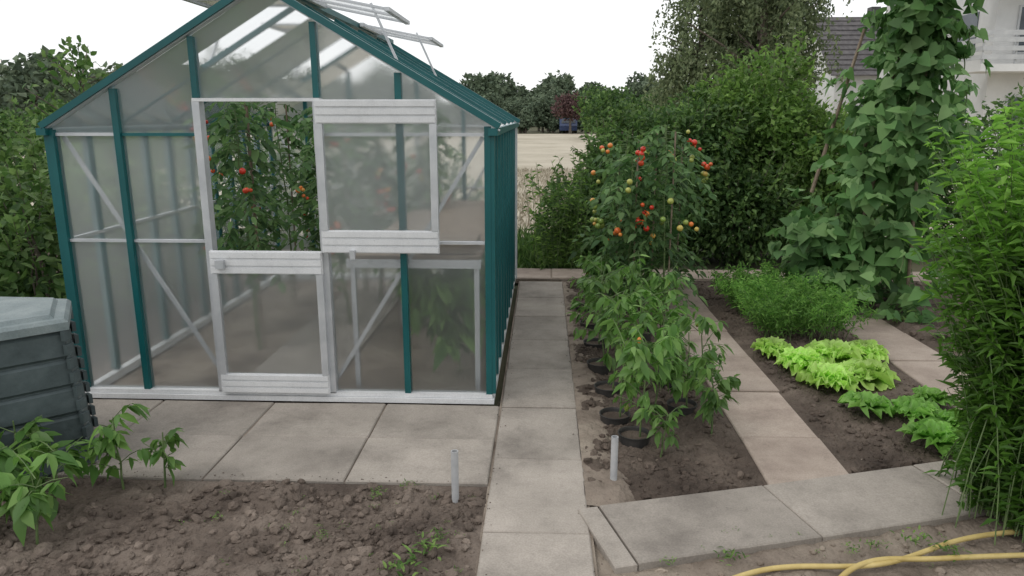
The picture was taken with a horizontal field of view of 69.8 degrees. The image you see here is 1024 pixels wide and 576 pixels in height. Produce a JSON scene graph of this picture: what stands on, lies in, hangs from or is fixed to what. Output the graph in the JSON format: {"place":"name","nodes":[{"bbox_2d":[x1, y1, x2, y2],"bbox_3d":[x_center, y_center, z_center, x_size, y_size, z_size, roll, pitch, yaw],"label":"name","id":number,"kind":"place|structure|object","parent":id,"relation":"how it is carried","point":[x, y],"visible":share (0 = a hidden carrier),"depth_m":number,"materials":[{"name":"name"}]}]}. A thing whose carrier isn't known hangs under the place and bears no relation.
{"place":"outdoors","nodes":[
{"label":"outdoors","id":0,"kind":"place"},
{"bbox_2d":[51,399,499,486],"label":"paved path","id":1,"kind":"structure","parent":0,"point":[354,443],"depth_m":3.93,"materials":[{"name":"concrete"}]},
{"bbox_2d":[0,297,98,476],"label":"compost bin","id":2,"kind":"object","parent":1,"relation":"on","point":[43,374],"visible":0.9,"depth_m":3.50,"materials":[{"name":"plastic"}]},
{"bbox_2d":[0,0,886,91],"label":"sky","id":3,"kind":"structure","parent":0,"point":[604,42],"materials":[{"name":"white"}]},
{"bbox_2d":[13,134,1009,237],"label":"wheat field","id":4,"kind":"structure","parent":0,"point":[533,150],"depth_m":28.37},
{"bbox_2d":[641,0,745,121],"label":"weeping birch tree","id":5,"kind":"object","parent":4,"relation":"on","point":[664,93],"visible":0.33,"depth_m":26.78,"materials":[{"name":"green plant"}]},
{"bbox_2d":[665,0,853,118],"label":"weeping birch tree","id":6,"kind":"object","parent":4,"relation":"on","point":[801,15],"visible":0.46,"depth_m":23.95,"materials":[{"name":"green plant"}]},
{"bbox_2d":[95,126,972,406],"bbox_3d":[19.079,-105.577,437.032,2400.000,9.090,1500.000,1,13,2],"label":"ground","id":7,"kind":"structure","parent":0,"point":[714,263],"depth_m":8.88,"materials":[{"name":"concrete"}]},
{"bbox_2d":[0,98,220,163],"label":"distant trees","id":8,"kind":"object","parent":7,"relation":"on","point":[47,105],"visible":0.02,"depth_m":22.34,"materials":[{"name":"green plant"}]},
{"bbox_2d":[0,45,260,142],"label":"distant trees","id":9,"kind":"object","parent":7,"relation":"on","point":[15,77],"visible":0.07,"depth_m":36.84,"materials":[{"name":"green plant"}]},
{"bbox_2d":[0,87,274,244],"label":"hedge bush","id":10,"kind":"object","parent":7,"relation":"on","point":[14,127],"visible":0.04,"depth_m":9.45,"materials":[{"name":"green plant"}]},
{"bbox_2d":[0,477,486,575],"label":"soil bed","id":11,"kind":"object","parent":7,"relation":"on","point":[104,527],"visible":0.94,"depth_m":3.10,"materials":[{"name":"soil"}]},
{"bbox_2d":[0,441,24,506],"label":"pepper plant","id":12,"kind":"object","parent":11,"relation":"on","point":[9,473],"visible":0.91,"depth_m":3.03,"materials":[{"name":"green plant"}]},
{"bbox_2d":[0,415,61,477],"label":"pepper plant","id":13,"kind":"object","parent":11,"relation":"on","point":[31,430],"visible":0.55,"depth_m":3.34,"materials":[{"name":"green plant"}]},
{"bbox_2d":[0,451,76,545],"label":"pepper plant","id":14,"kind":"object","parent":11,"relation":"on","point":[23,507],"visible":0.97,"depth_m":2.92,"materials":[{"name":"green plant"}]},
{"bbox_2d":[13,436,98,521],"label":"pepper plant","id":15,"kind":"object","parent":11,"relation":"on","point":[74,463],"visible":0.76,"depth_m":3.16,"materials":[{"name":"green plant"}]},
{"bbox_2d":[79,403,151,489],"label":"pepper plant","id":16,"kind":"object","parent":11,"relation":"on","point":[111,442],"visible":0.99,"depth_m":3.34,"materials":[{"name":"green plant"}]},
{"bbox_2d":[141,427,188,487],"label":"pepper plant","id":17,"kind":"object","parent":11,"relation":"on","point":[171,440],"visible":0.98,"depth_m":3.46,"materials":[{"name":"green plant"}]},
{"bbox_2d":[382,543,440,575],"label":"weed","id":18,"kind":"object","parent":11,"relation":"on","point":[399,566],"visible":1,"depth_m":2.81,"materials":[{"name":"green plant"}]},
{"bbox_2d":[409,532,448,561],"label":"weed","id":19,"kind":"object","parent":11,"relation":"on","point":[423,542],"visible":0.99,"depth_m":2.93,"materials":[{"name":"green plant"}]},
{"bbox_2d":[451,449,458,502],"bbox_3d":[-0.260,0.894,3.352,0.034,0.325,0.034,1,13,2],"label":"metal pipe","id":20,"kind":"object","parent":11,"relation":"in","point":[454,475],"visible":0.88,"depth_m":3.33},
{"bbox_2d":[35,0,519,405],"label":"greenhouse","id":21,"kind":"object","parent":7,"relation":"on","point":[398,288],"visible":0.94,"depth_m":4.31,"materials":[{"name":"glass"},{"name":"aluminium"},{"name":"teal paint"}]},
{"bbox_2d":[204,102,299,250],"bbox_3d":[-2.176,-0.588,5.958,0.749,1.859,0.881,3,14,14],"label":"tomato plant","id":22,"kind":"object","parent":21,"relation":"on","point":[270,228],"visible":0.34,"depth_m":5.79,"materials":[{"name":"green plant"}]},
{"bbox_2d":[208,102,306,250],"bbox_3d":[-1.909,-0.433,5.276,0.748,1.870,0.739,5,14,21],"label":"tomato plant","id":23,"kind":"object","parent":21,"relation":"on","point":[247,188],"visible":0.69,"depth_m":5.11,"materials":[{"name":"green plant"}]},
{"bbox_2d":[243,102,317,250],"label":"tomato plant","id":24,"kind":"object","parent":21,"relation":"on","point":[275,193],"visible":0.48,"depth_m":6.82,"materials":[{"name":"green plant"}]},
{"bbox_2d":[273,107,320,250],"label":"tomato plant","id":25,"kind":"object","parent":21,"relation":"on","point":[315,236],"visible":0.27,"depth_m":6.41,"materials":[{"name":"green plant"}]},
{"bbox_2d":[277,118,318,250],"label":"tomato plant","id":26,"kind":"object","parent":21,"relation":"on","point":[310,152],"visible":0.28,"depth_m":5.76,"materials":[{"name":"green plant"}]},
{"bbox_2d":[81,68,685,100],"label":"distant trees","id":27,"kind":"object","parent":7,"relation":"on","point":[492,81],"visible":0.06,"depth_m":156.03,"materials":[{"name":"green plant"}]},
{"bbox_2d":[550,91,585,133],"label":"red leaved tree","id":28,"kind":"object","parent":7,"relation":"on","point":[567,103],"visible":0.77,"depth_m":69.59,"materials":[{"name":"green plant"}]},
{"bbox_2d":[559,118,576,133],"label":"parked car","id":29,"kind":"object","parent":7,"relation":"on","point":[563,125],"visible":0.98,"depth_m":71.75,"materials":[{"name":"blue paint"}]},
{"bbox_2d":[517,114,622,133],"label":"distant bushes","id":30,"kind":"object","parent":7,"relation":"on","point":[527,123],"visible":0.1,"depth_m":74.64,"materials":[{"name":"green plant"}]},
{"bbox_2d":[477,87,683,132],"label":"distant trees","id":31,"kind":"object","parent":7,"relation":"on","point":[539,109],"visible":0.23,"depth_m":79.67,"materials":[{"name":"green plant"}]},
{"bbox_2d":[517,225,654,269],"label":"grass","id":32,"kind":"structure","parent":7,"relation":"on","point":[525,249],"depth_m":8.92,"materials":[{"name":"green plant"}]},
{"bbox_2d":[521,161,596,269],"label":"tall weeds","id":33,"kind":"object","parent":32,"relation":"on","point":[559,244],"visible":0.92,"depth_m":8.38,"materials":[{"name":"green plant"}]},
{"bbox_2d":[610,435,618,480],"bbox_3d":[0.486,0.859,3.500,0.034,0.325,0.034,1,13,2],"label":"metal pipe","id":34,"kind":"object","parent":7,"relation":"on","point":[614,457],"visible":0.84,"depth_m":3.48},
{"bbox_2d":[572,83,662,137],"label":"distant trees","id":35,"kind":"object","parent":7,"relation":"on","point":[599,105],"visible":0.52,"depth_m":52.56,"materials":[{"name":"green plant"}]},
{"bbox_2d":[562,278,766,507],"bbox_3d":[0.870,0.444,5.534,0.880,0.112,4.784,1,13,2],"label":"soil bed","id":36,"kind":"object","parent":7,"relation":"on","point":[702,459],"visible":0.31,"depth_m":3.82,"materials":[{"name":"soil"}]},
{"bbox_2d":[575,303,588,311],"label":"plant pot","id":37,"kind":"object","parent":36,"relation":"on","point":[576,308],"visible":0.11,"depth_m":6.53,"materials":[{"name":"black plastic"}]},
{"bbox_2d":[573,250,617,293],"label":"pepper plant","id":38,"kind":"object","parent":37,"relation":"in","point":[595,271],"visible":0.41,"depth_m":6.43,"materials":[{"name":"green plant"}]},
{"bbox_2d":[580,319,595,328],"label":"plant pot","id":39,"kind":"object","parent":36,"relation":"on","point":[591,326],"visible":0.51,"depth_m":5.98,"materials":[{"name":"black plastic"}]},
{"bbox_2d":[567,255,625,323],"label":"pepper plant","id":40,"kind":"object","parent":39,"relation":"in","point":[598,267],"visible":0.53,"depth_m":6.01,"materials":[{"name":"green plant"}]},
{"bbox_2d":[583,338,604,349],"bbox_3d":[0.625,0.447,5.533,0.178,0.097,0.178,1,13,2],"label":"plant pot","id":41,"kind":"object","parent":36,"relation":"on","point":[593,342],"visible":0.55,"depth_m":5.54,"materials":[{"name":"black plastic"}]},
{"bbox_2d":[566,264,629,343],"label":"pepper plant","id":42,"kind":"object","parent":41,"relation":"in","point":[596,286],"visible":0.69,"depth_m":5.40,"materials":[{"name":"green plant"}]},
{"bbox_2d":[587,358,611,374],"bbox_3d":[0.604,0.556,5.071,0.178,0.097,0.178,1,13,2],"label":"plant pot","id":43,"kind":"object","parent":36,"relation":"on","point":[595,366],"visible":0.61,"depth_m":5.01,"materials":[{"name":"black plastic"}]},
{"bbox_2d":[570,291,634,364],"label":"pepper plant","id":44,"kind":"object","parent":43,"relation":"in","point":[582,331],"visible":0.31,"depth_m":5.00,"materials":[{"name":"green plant"}]},
{"bbox_2d":[594,381,619,397],"bbox_3d":[0.605,0.659,4.630,0.178,0.097,0.178,1,13,2],"label":"plant pot","id":45,"kind":"object","parent":36,"relation":"on","point":[606,391],"visible":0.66,"depth_m":4.61,"materials":[{"name":"black plastic"}]},
{"bbox_2d":[586,290,646,388],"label":"pepper plant","id":46,"kind":"object","parent":45,"relation":"in","point":[619,303],"visible":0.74,"depth_m":4.43,"materials":[{"name":"green plant"}]},
{"bbox_2d":[568,154,653,294],"bbox_3d":[0.966,-0.578,6.966,0.850,1.377,0.949,1,13,2],"label":"tomato plant","id":47,"kind":"object","parent":36,"relation":"on","point":[598,224],"visible":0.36,"depth_m":6.84,"materials":[{"name":"green plant"}]},
{"bbox_2d":[599,407,629,425],"bbox_3d":[0.587,0.760,4.202,0.178,0.097,0.178,1,13,2],"label":"plant pot","id":48,"kind":"object","parent":36,"relation":"on","point":[609,415],"visible":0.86,"depth_m":4.20,"materials":[{"name":"black plastic"}]},
{"bbox_2d":[599,318,656,416],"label":"pepper plant","id":49,"kind":"object","parent":48,"relation":"in","point":[631,392],"visible":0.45,"depth_m":4.15,"materials":[{"name":"green plant"}]},
{"bbox_2d":[586,136,669,277],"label":"tomato plant","id":50,"kind":"object","parent":36,"relation":"on","point":[611,177],"visible":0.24,"depth_m":7.24,"materials":[{"name":"green plant"}]},
{"bbox_2d":[583,155,678,304],"bbox_3d":[1.048,-0.461,6.460,0.857,1.382,0.838,1,13,2],"label":"tomato plant","id":51,"kind":"object","parent":36,"relation":"on","point":[633,213],"visible":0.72,"depth_m":6.35,"materials":[{"name":"green plant"}]},
{"bbox_2d":[618,426,650,448],"bbox_3d":[0.655,0.821,3.944,0.178,0.097,0.178,1,13,2],"label":"plant pot","id":52,"kind":"object","parent":36,"relation":"on","point":[631,437],"visible":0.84,"depth_m":3.92,"materials":[{"name":"black plastic"}]},
{"bbox_2d":[608,323,681,436],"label":"pepper plant","id":53,"kind":"object","parent":52,"relation":"in","point":[640,349],"visible":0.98,"depth_m":3.78,"materials":[{"name":"green plant"}]},
{"bbox_2d":[632,328,650,341],"bbox_3d":[1.017,0.383,5.807,0.178,0.097,0.178,1,13,2],"label":"plant pot","id":54,"kind":"object","parent":36,"relation":"on","point":[647,336],"visible":0.28,"depth_m":5.75,"materials":[{"name":"black plastic"}]},
{"bbox_2d":[610,251,669,333],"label":"pepper plant","id":55,"kind":"object","parent":54,"relation":"in","point":[634,275],"visible":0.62,"depth_m":5.68,"materials":[{"name":"green plant"}]},
{"bbox_2d":[606,290,676,352],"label":"pepper plant","id":56,"kind":"object","parent":36,"relation":"on","point":[644,318],"visible":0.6,"depth_m":4.80,"materials":[{"name":"green plant"}]},
{"bbox_2d":[623,319,687,416],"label":"pepper plant","id":57,"kind":"object","parent":36,"relation":"on","point":[673,331],"visible":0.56,"depth_m":4.06,"materials":[{"name":"green plant"}]},
{"bbox_2d":[614,130,703,297],"bbox_3d":[1.358,-0.669,6.845,0.835,1.611,0.880,10,17,36],"label":"tomato plant","id":58,"kind":"object","parent":36,"relation":"on","point":[691,144],"visible":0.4,"depth_m":6.71,"materials":[{"name":"green plant"}]},
{"bbox_2d":[609,125,712,312],"bbox_3d":[1.282,-0.586,6.425,0.874,1.641,0.818,1,13,2],"label":"tomato plant","id":59,"kind":"object","parent":36,"relation":"on","point":[665,153],"visible":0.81,"depth_m":6.29,"materials":[{"name":"green plant"}]},
{"bbox_2d":[654,371,671,389],"bbox_3d":[1.014,0.614,4.822,0.178,0.097,0.178,1,13,2],"label":"plant pot","id":60,"kind":"object","parent":36,"relation":"on","point":[670,385],"visible":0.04,"depth_m":4.75,"materials":[{"name":"black plastic"}]},
{"bbox_2d":[638,285,698,356],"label":"pepper plant","id":61,"kind":"object","parent":60,"relation":"in","point":[645,292],"visible":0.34,"depth_m":4.78,"materials":[{"name":"green plant"}]},
{"bbox_2d":[647,405,687,457],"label":"pepper plant","id":62,"kind":"object","parent":36,"relation":"on","point":[671,440],"visible":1,"depth_m":3.73,"materials":[{"name":"green plant"}]},
{"bbox_2d":[636,144,719,282],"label":"tomato plant","id":63,"kind":"object","parent":36,"relation":"on","point":[705,174],"visible":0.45,"depth_m":7.05,"materials":[{"name":"green plant"}]},
{"bbox_2d":[667,398,696,415],"bbox_3d":[1.003,0.726,4.347,0.178,0.097,0.178,1,13,2],"label":"plant pot","id":64,"kind":"object","parent":36,"relation":"on","point":[672,405],"visible":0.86,"depth_m":4.34,"materials":[{"name":"black plastic"}]},
{"bbox_2d":[659,326,707,406],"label":"pepper plant","id":65,"kind":"object","parent":64,"relation":"in","point":[676,394],"visible":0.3,"depth_m":4.25,"materials":[{"name":"green plant"}]},
{"bbox_2d":[667,307,733,393],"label":"pepper plant","id":66,"kind":"object","parent":36,"relation":"on","point":[701,323],"visible":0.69,"depth_m":4.39,"materials":[{"name":"green plant"}]},
{"bbox_2d":[685,353,740,433],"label":"pepper plant","id":67,"kind":"object","parent":36,"relation":"on","point":[715,402],"visible":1,"depth_m":3.91,"materials":[{"name":"green plant"}]},
{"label":"plant pot","id":68,"kind":"object","parent":36,"relation":"on","visible":0},
{"bbox_2d":[632,263,691,336],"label":"pepper plant","id":69,"kind":"object","parent":68,"relation":"in","point":[657,282],"visible":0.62,"depth_m":5.15,"materials":[{"name":"green plant"}]},
{"bbox_2d":[522,79,824,267],"bbox_3d":[1.901,-1.446,9.112,3.535,2.234,2.294,1,13,2],"label":"hedge bush","id":70,"kind":"object","parent":7,"relation":"on","point":[751,241],"visible":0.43,"depth_m":8.68,"materials":[{"name":"green plant"}]},
{"bbox_2d":[680,30,887,260],"bbox_3d":[3.343,-1.794,9.267,2.751,2.820,2.181,13,18,43],"label":"hedge bush","id":71,"kind":"object","parent":7,"relation":"on","point":[786,129],"visible":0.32,"depth_m":8.86,"materials":[{"name":"green plant"}]},
{"bbox_2d":[686,277,965,473],"bbox_3d":[2.219,0.427,5.594,0.970,0.095,4.546,1,13,2],"label":"soil bed","id":72,"kind":"object","parent":7,"relation":"on","point":[850,438],"visible":0.45,"depth_m":4.34,"materials":[{"name":"soil"}]},
{"bbox_2d":[750,336,791,358],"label":"lettuce","id":73,"kind":"object","parent":72,"relation":"on","point":[771,345],"visible":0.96,"depth_m":5.25,"materials":[{"name":"green plant"}]},
{"bbox_2d":[708,255,877,342],"bbox_3d":[2.293,0.051,6.189,1.242,0.471,1.789,1,13,2],"label":"carrot patch","id":74,"kind":"object","parent":72,"relation":"on","point":[793,302],"visible":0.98,"depth_m":5.74,"materials":[{"name":"green plant"}]},
{"bbox_2d":[774,346,831,375],"bbox_3d":[1.994,0.482,5.009,0.360,0.129,0.382,-2,13,-10],"label":"lettuce","id":75,"kind":"object","parent":72,"relation":"on","point":[800,359],"visible":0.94,"depth_m":4.96,"materials":[{"name":"green plant"}]},
{"bbox_2d":[795,361,860,391],"bbox_3d":[2.019,0.553,4.679,0.367,0.141,0.392,1,13,2],"label":"lettuce","id":76,"kind":"object","parent":72,"relation":"on","point":[836,376],"visible":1,"depth_m":4.62,"materials":[{"name":"green plant"}]},
{"bbox_2d":[804,338,865,362],"bbox_3d":[2.260,0.447,5.138,0.415,0.138,0.428,1,13,2],"label":"lettuce","id":77,"kind":"object","parent":72,"relation":"on","point":[837,350],"visible":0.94,"depth_m":5.08,"materials":[{"name":"green plant"}]},
{"bbox_2d":[837,390,894,418],"bbox_3d":[2.074,0.664,4.287,0.321,0.106,0.304,1,13,2],"label":"lettuce","id":78,"kind":"object","parent":72,"relation":"on","point":[875,403],"visible":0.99,"depth_m":4.24,"materials":[{"name":"green plant"}]},
{"bbox_2d":[846,339,888,363],"bbox_3d":[2.517,0.432,5.235,0.322,0.123,0.353,6,15,25],"label":"lettuce","id":79,"kind":"object","parent":72,"relation":"on","point":[872,349],"visible":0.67,"depth_m":5.15,"materials":[{"name":"green plant"}]},
{"bbox_2d":[838,358,900,390],"bbox_3d":[2.298,0.533,4.755,0.405,0.146,0.343,8,15,30],"label":"lettuce","id":80,"kind":"object","parent":72,"relation":"on","point":[869,374],"visible":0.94,"depth_m":4.69,"materials":[{"name":"green plant"}]},
{"bbox_2d":[886,395,939,421],"bbox_3d":[2.291,0.686,4.188,0.300,0.107,0.317,1,13,2],"label":"lettuce","id":81,"kind":"object","parent":72,"relation":"on","point":[911,408],"visible":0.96,"depth_m":4.16,"materials":[{"name":"green plant"}]},
{"bbox_2d":[896,418,958,455],"bbox_3d":[2.205,0.759,3.843,0.350,0.123,0.304,7,15,27],"label":"lettuce","id":82,"kind":"object","parent":72,"relation":"on","point":[936,433],"visible":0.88,"depth_m":3.81,"materials":[{"name":"green plant"}]},
{"bbox_2d":[912,385,957,406],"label":"lettuce","id":83,"kind":"object","parent":72,"relation":"on","point":[927,393],"visible":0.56,"depth_m":4.35,"materials":[{"name":"green plant"}]},
{"bbox_2d":[927,408,963,428],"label":"lettuce","id":84,"kind":"object","parent":72,"relation":"on","point":[943,416],"visible":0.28,"depth_m":4.04,"materials":[{"name":"green plant"}]},
{"bbox_2d":[802,33,876,118],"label":"walls","id":85,"kind":"structure","parent":7,"relation":"on","point":[831,91],"depth_m":38.74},
{"bbox_2d":[802,17,880,75],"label":"roof","id":86,"kind":"structure","parent":85,"relation":"on","point":[850,33],"depth_m":39.64,"materials":[{"name":"tile"}]},
{"bbox_2d":[794,78,1023,256],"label":"hedge bush","id":87,"kind":"object","parent":7,"relation":"on","point":[986,124],"visible":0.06,"depth_m":9.16,"materials":[{"name":"green plant"}]},
{"bbox_2d":[857,281,975,367],"bbox_3d":[4.483,0.449,5.500,2.686,0.122,4.546,1,13,2],"label":"soil bed","id":88,"kind":"object","parent":7,"relation":"on","point":[923,337],"visible":0.09,"depth_m":6.05,"materials":[{"name":"soil"}]},
{"bbox_2d":[765,0,992,323],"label":"runner bean teepee","id":89,"kind":"object","parent":88,"relation":"on","point":[918,52],"visible":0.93,"depth_m":6.22,"materials":[{"name":"green plant"}]},
{"bbox_2d":[888,303,946,326],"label":"weed","id":90,"kind":"object","parent":88,"relation":"on","point":[905,313],"visible":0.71,"depth_m":6.19,"materials":[{"name":"green plant"}]},
{"bbox_2d":[922,314,957,338],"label":"weed","id":91,"kind":"object","parent":88,"relation":"on","point":[932,325],"visible":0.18,"depth_m":5.70,"materials":[{"name":"green plant"}]},
{"bbox_2d":[879,0,1023,168],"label":"walls","id":92,"kind":"structure","parent":7,"relation":"on","point":[1004,78],"depth_m":23.52,"materials":[{"name":"paint"}]},
{"bbox_2d":[952,7,1023,132],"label":"windows","id":93,"kind":"structure","parent":92,"relation":"attached to","point":[969,20],"depth_m":24.19,"materials":[{"name":"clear glass"}]},
{"bbox_2d":[960,5,1023,128],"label":"balcony railing","id":94,"kind":"object","parent":92,"relation":"attached to","point":[1016,48],"visible":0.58,"depth_m":22.12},
{"bbox_3d":[-4.625,0.166,6.797,4.200,0.132,6.426,1,13,2],"label":"soil bed","id":95,"kind":"object","parent":7,"relation":"on","visible":0},
{"bbox_2d":[16,35,130,158],"bbox_3d":[-4.178,-1.225,7.349,1.139,2.423,0.989,1,13,2],"label":"young fruit tree","id":96,"kind":"object","parent":95,"relation":"on","point":[83,62],"visible":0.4,"depth_m":6.98,"materials":[{"name":"green plant"}]},
{"bbox_2d":[0,129,226,298],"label":"climbing bush","id":97,"kind":"object","parent":95,"relation":"on","point":[37,275],"visible":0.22,"depth_m":5.31,"materials":[{"name":"green plant"}]},
{"bbox_2d":[475,281,597,575],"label":"paved path","id":98,"kind":"structure","parent":0,"point":[534,524],"depth_m":3.70,"materials":[{"name":"concrete"}]},
{"bbox_2d":[105,295,601,574],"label":"soil crumbs","id":99,"kind":"object","parent":98,"relation":"on","point":[397,480],"visible":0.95,"depth_m":3.56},
{"bbox_2d":[562,281,635,506],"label":"sandy soil","id":100,"kind":"structure","parent":0,"point":[591,424],"depth_m":3.98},
{"bbox_2d":[515,268,954,282],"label":"paved path","id":101,"kind":"structure","parent":0,"point":[530,274],"depth_m":8.07,"materials":[{"name":"concrete"}]},
{"bbox_2d":[660,276,848,484],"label":"paved path","id":102,"kind":"structure","parent":0,"point":[782,441],"depth_m":4.20,"materials":[{"name":"concrete"}]},
{"bbox_2d":[578,460,992,573],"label":"paved path","id":103,"kind":"structure","parent":0,"point":[634,536],"depth_m":3.19,"materials":[{"name":"concrete"}]},
{"bbox_2d":[594,459,1023,575],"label":"soil bed","id":104,"kind":"object","parent":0,"point":[833,550],"visible":0.3,"depth_m":2.94,"materials":[{"name":"soil"}]},
{"bbox_2d":[713,546,750,565],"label":"weed","id":105,"kind":"object","parent":104,"relation":"on","point":[731,552],"visible":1,"depth_m":2.89,"materials":[{"name":"green plant"}]},
{"bbox_2d":[733,529,1023,575],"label":"garden hose","id":106,"kind":"object","parent":104,"relation":"on","point":[883,561],"visible":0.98,"depth_m":2.87,"materials":[{"name":"rubber"}]},
{"bbox_2d":[890,525,934,545],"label":"weed","id":107,"kind":"object","parent":104,"relation":"on","point":[917,537],"visible":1,"depth_m":3.01,"materials":[{"name":"green plant"}]},
{"bbox_2d":[927,540,971,561],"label":"weed","id":108,"kind":"object","parent":104,"relation":"on","point":[948,546],"visible":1,"depth_m":2.92,"materials":[{"name":"green plant"}]},
{"bbox_2d":[898,98,1023,544],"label":"leafy shrub","id":109,"kind":"object","parent":104,"relation":"on","point":[988,453],"visible":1,"depth_m":3.01,"materials":[{"name":"green plant"}]},
{"bbox_2d":[779,281,969,408],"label":"paved path","id":110,"kind":"structure","parent":0,"point":[917,361],"depth_m":5.37,"materials":[{"name":"concrete"}]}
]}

